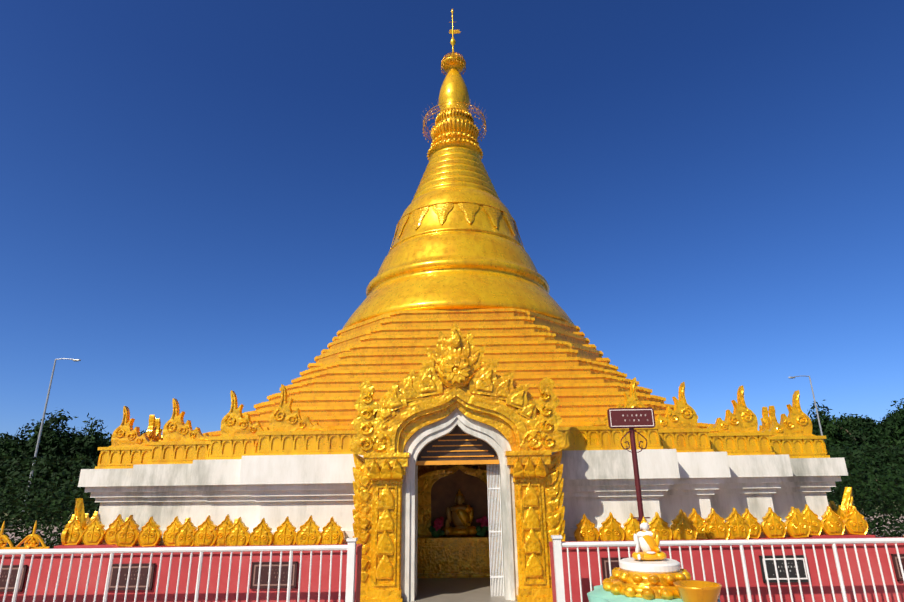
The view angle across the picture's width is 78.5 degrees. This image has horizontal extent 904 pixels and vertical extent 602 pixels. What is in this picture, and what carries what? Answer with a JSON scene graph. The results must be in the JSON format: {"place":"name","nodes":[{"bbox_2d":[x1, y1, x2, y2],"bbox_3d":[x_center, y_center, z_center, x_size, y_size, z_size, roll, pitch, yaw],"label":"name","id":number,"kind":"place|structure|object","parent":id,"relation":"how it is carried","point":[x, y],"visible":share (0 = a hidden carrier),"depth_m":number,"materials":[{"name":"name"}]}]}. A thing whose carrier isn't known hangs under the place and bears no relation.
{"place":"outdoors","nodes":[
{"label":"outdoors","id":0,"kind":"place"},
{"bbox_2d":[0,499,903,545],"bbox_3d":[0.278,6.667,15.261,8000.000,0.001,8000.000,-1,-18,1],"label":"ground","id":1,"kind":"structure","parent":0,"point":[9,534],"depth_m":20.92,"materials":[{"name":"green plant"}]},
{"bbox_2d":[0,432,12,441],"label":"tree foliage","id":2,"kind":"object","parent":1,"relation":"on","point":[2,434],"visible":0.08,"depth_m":64.82,"materials":[{"name":"green plant"}]},
{"bbox_2d":[0,434,26,441],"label":"tree foliage","id":3,"kind":"object","parent":1,"relation":"on","point":[10,436],"depth_m":50.70,"materials":[{"name":"green plant"}]},
{"bbox_2d":[0,419,76,503],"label":"tree foliage","id":4,"kind":"object","parent":1,"relation":"on","point":[17,446],"depth_m":40.37,"materials":[{"name":"green plant"}]},
{"bbox_2d":[0,452,99,547],"bbox_3d":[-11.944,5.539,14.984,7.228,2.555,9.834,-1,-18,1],"label":"shrub foliage","id":5,"kind":"object","parent":1,"relation":"on","point":[18,513],"visible":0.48,"depth_m":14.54,"materials":[{"name":"green plant"}]},
{"bbox_2d":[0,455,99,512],"bbox_3d":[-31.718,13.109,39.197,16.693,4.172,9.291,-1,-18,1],"label":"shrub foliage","id":6,"kind":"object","parent":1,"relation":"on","point":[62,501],"visible":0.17,"depth_m":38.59,"materials":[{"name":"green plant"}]},
{"bbox_2d":[20,358,80,519],"bbox_3d":[-21.414,7.220,29.652,1.498,8.454,0.200,-1,-18,1],"label":"street lamp","id":7,"kind":"object","parent":1,"relation":"on","point":[40,431],"visible":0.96,"depth_m":30.01,"materials":[{"name":"metal"}]},
{"bbox_2d":[29,407,111,496],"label":"tree foliage","id":8,"kind":"object","parent":1,"relation":"on","point":[55,420],"depth_m":41.61,"materials":[{"name":"green plant"}]},
{"bbox_2d":[47,413,141,489],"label":"tree foliage","id":9,"kind":"object","parent":1,"relation":"on","point":[88,445],"depth_m":40.96,"materials":[{"name":"green plant"}]},
{"bbox_2d":[0,537,903,601],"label":"red boundary wall","id":10,"kind":"structure","parent":1,"relation":"on","point":[595,576],"depth_m":4.81,"materials":[{"name":"red paint"}]},
{"bbox_2d":[0,565,27,591],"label":"donor plaque","id":11,"kind":"object","parent":10,"relation":"attached to","point":[4,576],"visible":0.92,"depth_m":4.86,"materials":[{"name":"stone"}]},
{"bbox_2d":[0,520,49,548],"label":"fence ornament","id":12,"kind":"object","parent":10,"relation":"on","point":[31,544],"depth_m":5.06,"materials":[{"name":"gold metal"}]},
{"bbox_2d":[108,563,155,590],"bbox_3d":[-2.810,2.413,4.847,0.400,0.210,0.020,-1,-18,1],"label":"donor plaque","id":13,"kind":"object","parent":10,"relation":"attached to","point":[132,578],"visible":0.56,"depth_m":4.84,"materials":[{"name":"brown stone"}]},
{"bbox_2d":[250,561,297,588],"bbox_3d":[-1.551,2.389,4.827,0.400,0.210,0.020,-1,-18,1],"label":"donor plaque","id":14,"kind":"object","parent":10,"relation":"attached to","point":[274,577],"visible":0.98,"depth_m":4.82,"materials":[{"name":"brown stone"}]},
{"bbox_2d":[601,557,628,579],"bbox_3d":[1.498,2.328,4.779,0.400,0.210,0.020,-1,-18,1],"label":"donor plaque","id":15,"kind":"object","parent":10,"relation":"attached to","point":[614,561],"visible":0.29,"depth_m":4.79,"materials":[{"name":"brown stone"}]},
{"bbox_2d":[759,555,810,582],"bbox_3d":[2.858,2.301,4.758,0.400,0.210,0.020,-1,-18,1],"label":"donor plaque","id":16,"kind":"object","parent":10,"relation":"attached to","point":[781,569],"visible":0.65,"depth_m":4.75,"materials":[{"name":"black stone"}]},
{"bbox_2d":[891,554,903,580],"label":"donor plaque","id":17,"kind":"object","parent":10,"relation":"attached to","point":[897,568],"visible":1,"depth_m":4.74,"materials":[{"name":"stone"}]},
{"bbox_2d":[0,535,903,601],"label":"fence railing","id":18,"kind":"object","parent":1,"relation":"on","point":[558,545],"visible":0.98,"depth_m":4.48,"materials":[{"name":"metal"}]},
{"bbox_2d":[350,321,564,601],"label":"ornate door surround","id":19,"kind":"object","parent":1,"relation":"on","point":[454,373],"visible":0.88,"depth_m":8.08,"materials":[{"name":"gold metal"}]},
{"bbox_2d":[401,408,518,601],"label":"door arch frame","id":20,"kind":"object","parent":19,"relation":"attached to","point":[423,437],"depth_m":8.05,"materials":[{"name":"white paint"}]},
{"bbox_2d":[417,425,497,460],"bbox_3d":[0.083,2.186,8.486,1.287,0.580,0.040,-1,-18,1],"label":"louvered transom","id":21,"kind":"object","parent":20,"relation":"in","point":[458,430],"depth_m":8.44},
{"bbox_2d":[416,434,498,464],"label":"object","id":22,"kind":"structure","parent":20,"relation":"attached to","point":[462,462],"depth_m":8.32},
{"bbox_2d":[487,464,503,595],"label":"folding gate","id":23,"kind":"structure","parent":19,"relation":"attached to","point":[492,532],"depth_m":8.12,"materials":[{"name":"metal"}]},
{"bbox_2d":[417,464,502,593],"bbox_3d":[0.129,3.743,9.454,1.788,1.952,2.444,-1,-18,1],"label":"shrine interior","id":24,"kind":"object","parent":1,"relation":"on","point":[450,585],"visible":0.08,"depth_m":9.18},
{"bbox_2d":[429,516,488,536],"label":"flowers","id":25,"kind":"object","parent":24,"relation":"on","point":[481,531],"depth_m":10.05,"materials":[{"name":"plant"}]},
{"bbox_2d":[442,489,476,535],"bbox_3d":[0.146,3.935,10.314,0.684,0.822,0.380,-1,-18,1],"label":"buddha statue","id":26,"kind":"object","parent":24,"relation":"on","point":[466,516],"visible":0.71,"depth_m":10.19,"materials":[{"name":"gold metal"}]},
{"bbox_2d":[417,465,501,577],"bbox_3d":[0.148,4.036,10.281,1.680,1.930,0.600,-1,-18,1],"label":"gold shrine altar","id":27,"kind":"object","parent":24,"relation":"in","point":[446,556],"visible":0.79,"depth_m":9.88,"materials":[{"name":"gold metal"}]},
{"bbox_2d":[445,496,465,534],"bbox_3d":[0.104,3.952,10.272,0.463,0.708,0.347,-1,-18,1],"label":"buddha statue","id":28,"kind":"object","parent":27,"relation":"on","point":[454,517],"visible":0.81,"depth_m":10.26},
{"bbox_2d":[431,469,488,534],"bbox_3d":[0.150,3.842,10.639,1.126,1.200,0.020,-1,-18,1],"label":"niche","id":29,"kind":"object","parent":27,"relation":"attached to","point":[445,490],"depth_m":10.66,"materials":[{"name":"brown"}]},
{"bbox_2d":[607,407,655,530],"bbox_3d":[2.433,2.667,7.152,0.620,2.535,0.130,-1,-18,1],"label":"signpost","id":30,"kind":"object","parent":1,"relation":"on","point":[633,451],"visible":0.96,"depth_m":7.33,"materials":[{"name":"red metal"}]},
{"bbox_2d":[609,408,654,426],"bbox_3d":[2.415,1.572,7.446,0.590,0.240,0.006,-1,-18,1],"label":"sign","id":31,"kind":"object","parent":30,"relation":"attached to","point":[631,417],"visible":1,"depth_m":7.44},
{"bbox_2d":[587,585,720,601],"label":"teal statue pedestal","id":32,"kind":"object","parent":1,"relation":"on","point":[598,593],"visible":0.38,"depth_m":3.62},
{"bbox_2d":[634,523,655,559],"bbox_3d":[1.346,1.666,3.860,0.161,0.246,0.120,-1,-18,1],"label":"buddha statue","id":33,"kind":"object","parent":32,"relation":"on","point":[641,543],"visible":0.77,"depth_m":3.86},
{"bbox_2d":[602,567,690,599],"bbox_3d":[1.365,1.917,3.792,0.670,0.155,0.670,-1,-18,1],"label":"statue lotus throne","id":34,"kind":"object","parent":32,"relation":"on","point":[646,586],"visible":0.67,"depth_m":3.60,"materials":[{"name":"gold metal"}]},
{"bbox_2d":[619,557,680,573],"bbox_3d":[1.363,1.822,3.822,0.400,0.055,0.400,-1,-18,1],"label":"statue seat disc","id":35,"kind":"object","parent":34,"relation":"on","point":[664,566],"visible":0.92,"depth_m":3.69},
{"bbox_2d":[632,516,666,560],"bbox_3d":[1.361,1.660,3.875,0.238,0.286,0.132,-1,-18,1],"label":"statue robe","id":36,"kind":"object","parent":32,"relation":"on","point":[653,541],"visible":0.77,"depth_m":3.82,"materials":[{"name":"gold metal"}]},
{"bbox_2d":[673,580,721,601],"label":"offering urn","id":37,"kind":"object","parent":32,"relation":"on","point":[696,591],"visible":1,"depth_m":3.34,"materials":[{"name":"gold metal"}]},
{"bbox_2d":[788,376,833,492],"bbox_3d":[23.476,8.866,36.118,1.498,8.054,0.200,-1,-18,1],"label":"street lamp","id":38,"kind":"object","parent":1,"relation":"on","point":[814,403],"visible":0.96,"depth_m":36.74,"materials":[{"name":"metal"}]},
{"bbox_2d":[810,406,832,434],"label":"tree foliage","id":39,"kind":"object","parent":1,"relation":"on","point":[818,409],"visible":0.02,"depth_m":56.26,"materials":[{"name":"green plant"}]},
{"bbox_2d":[812,428,855,491],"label":"tree foliage","id":40,"kind":"object","parent":1,"relation":"on","point":[814,431],"visible":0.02,"depth_m":41.01,"materials":[{"name":"green plant"}]},
{"bbox_2d":[824,435,852,446],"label":"tree foliage","id":41,"kind":"object","parent":1,"relation":"on","point":[836,442],"visible":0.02,"depth_m":47.84,"materials":[{"name":"green plant"}]},
{"bbox_2d":[837,412,852,425],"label":"tree foliage","id":42,"kind":"object","parent":1,"relation":"on","point":[841,415],"depth_m":64.64,"materials":[{"name":"green plant"}]},
{"bbox_2d":[808,400,903,480],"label":"tree foliage","id":43,"kind":"object","parent":1,"relation":"on","point":[834,429],"depth_m":48.17,"materials":[{"name":"green plant"}]},
{"bbox_2d":[826,440,903,536],"bbox_3d":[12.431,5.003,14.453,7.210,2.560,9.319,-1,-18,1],"label":"shrub foliage","id":44,"kind":"object","parent":1,"relation":"on","point":[873,525],"visible":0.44,"depth_m":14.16,"materials":[{"name":"green plant"}]},
{"bbox_2d":[826,444,903,499],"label":"shrub foliage","id":45,"kind":"object","parent":1,"relation":"on","point":[863,458],"visible":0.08,"depth_m":37.43,"materials":[{"name":"green plant"}]},
{"bbox_2d":[836,398,903,428],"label":"tree foliage","id":46,"kind":"object","parent":1,"relation":"on","point":[897,407],"visible":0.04,"depth_m":55.44,"materials":[{"name":"green plant"}]},
{"bbox_2d":[837,398,903,473],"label":"tree foliage","id":47,"kind":"object","parent":1,"relation":"on","point":[897,416],"depth_m":49.55,"materials":[{"name":"green plant"}]},
{"bbox_2d":[840,420,903,492],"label":"tree foliage","id":48,"kind":"object","parent":1,"relation":"on","point":[869,438],"depth_m":39.45,"materials":[{"name":"green plant"}]},
{"bbox_2d":[0,0,903,439],"label":"sky","id":49,"kind":"structure","parent":0,"point":[197,197],"materials":[{"name":"blue"}]},
{"bbox_2d":[403,593,516,601],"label":"portal threshold","id":50,"kind":"object","parent":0,"point":[474,597],"visible":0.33,"depth_m":7.78,"materials":[{"name":"beige stone"}]},
{"bbox_2d":[78,449,847,544],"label":"white wall","id":51,"kind":"structure","parent":0,"point":[274,491],"depth_m":8.88,"materials":[{"name":"white paint"}]},
{"bbox_2d":[95,425,829,468],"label":"cornice","id":52,"kind":"structure","parent":51,"relation":"on","point":[317,442],"depth_m":9.19,"materials":[{"name":"gold metal"}]},
{"bbox_2d":[203,308,714,435],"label":"pagoda terraces","id":53,"kind":"object","parent":52,"relation":"on","point":[383,354],"visible":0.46,"depth_m":12.85,"materials":[{"name":"gold metal"}]},
{"bbox_2d":[343,8,573,327],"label":"stupa spire","id":54,"kind":"structure","parent":53,"relation":"on","point":[456,259],"depth_m":15.59,"materials":[{"name":"gold metal"}]},
{"bbox_2d":[441,15,465,74],"bbox_3d":[0.037,-9.606,20.549,0.924,2.515,0.924,-1,-18,1],"label":"finial","id":55,"kind":"object","parent":54,"relation":"attached to","point":[456,31],"visible":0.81,"depth_m":20.11,"materials":[{"name":"gold metal"}]},
{"bbox_2d":[422,97,486,142],"bbox_3d":[0.088,-6.177,19.434,2.323,0.642,2.323,-1,-18,1],"label":"ornamental ring","id":56,"kind":"object","parent":54,"relation":"attached to","point":[461,105],"visible":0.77,"depth_m":18.79,"materials":[{"name":"gold metal"}]},
{"bbox_2d":[427,107,482,159],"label":"spire lotus beads","id":57,"kind":"object","parent":54,"relation":"on","point":[436,137],"visible":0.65,"depth_m":18.70,"materials":[{"name":"gold metal"}]},
{"bbox_2d":[390,201,522,248],"bbox_3d":[0.150,-1.953,18.062,4.239,0.808,4.239,-1,-18,1],"label":"decorative band","id":58,"kind":"object","parent":54,"relation":"attached to","point":[441,210],"visible":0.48,"depth_m":16.40,"materials":[{"name":"gold metal"}]},
{"bbox_2d":[74,487,852,529],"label":"plinth flames","id":59,"kind":"object","parent":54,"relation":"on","point":[847,502],"visible":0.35,"depth_m":9.37,"materials":[{"name":"gold metal"}]},
{"bbox_2d":[61,501,867,546],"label":"petal-shaped ornaments","id":60,"kind":"object","parent":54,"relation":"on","point":[693,525],"visible":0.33,"depth_m":8.57,"materials":[{"name":"gold metal"}]},
{"bbox_2d":[109,377,815,446],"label":"roof ornaments","id":61,"kind":"object","parent":52,"relation":"on","point":[683,415],"visible":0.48,"depth_m":9.58,"materials":[{"name":"gold metal"}]},
{"bbox_2d":[54,534,874,547],"bbox_3d":[0.275,6.477,15.323,15.560,1.000,15.560,-1,-18,1],"label":"ledge","id":62,"kind":"object","parent":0,"point":[810,536],"depth_m":9.00,"materials":[{"name":"red paint"}]}
]}

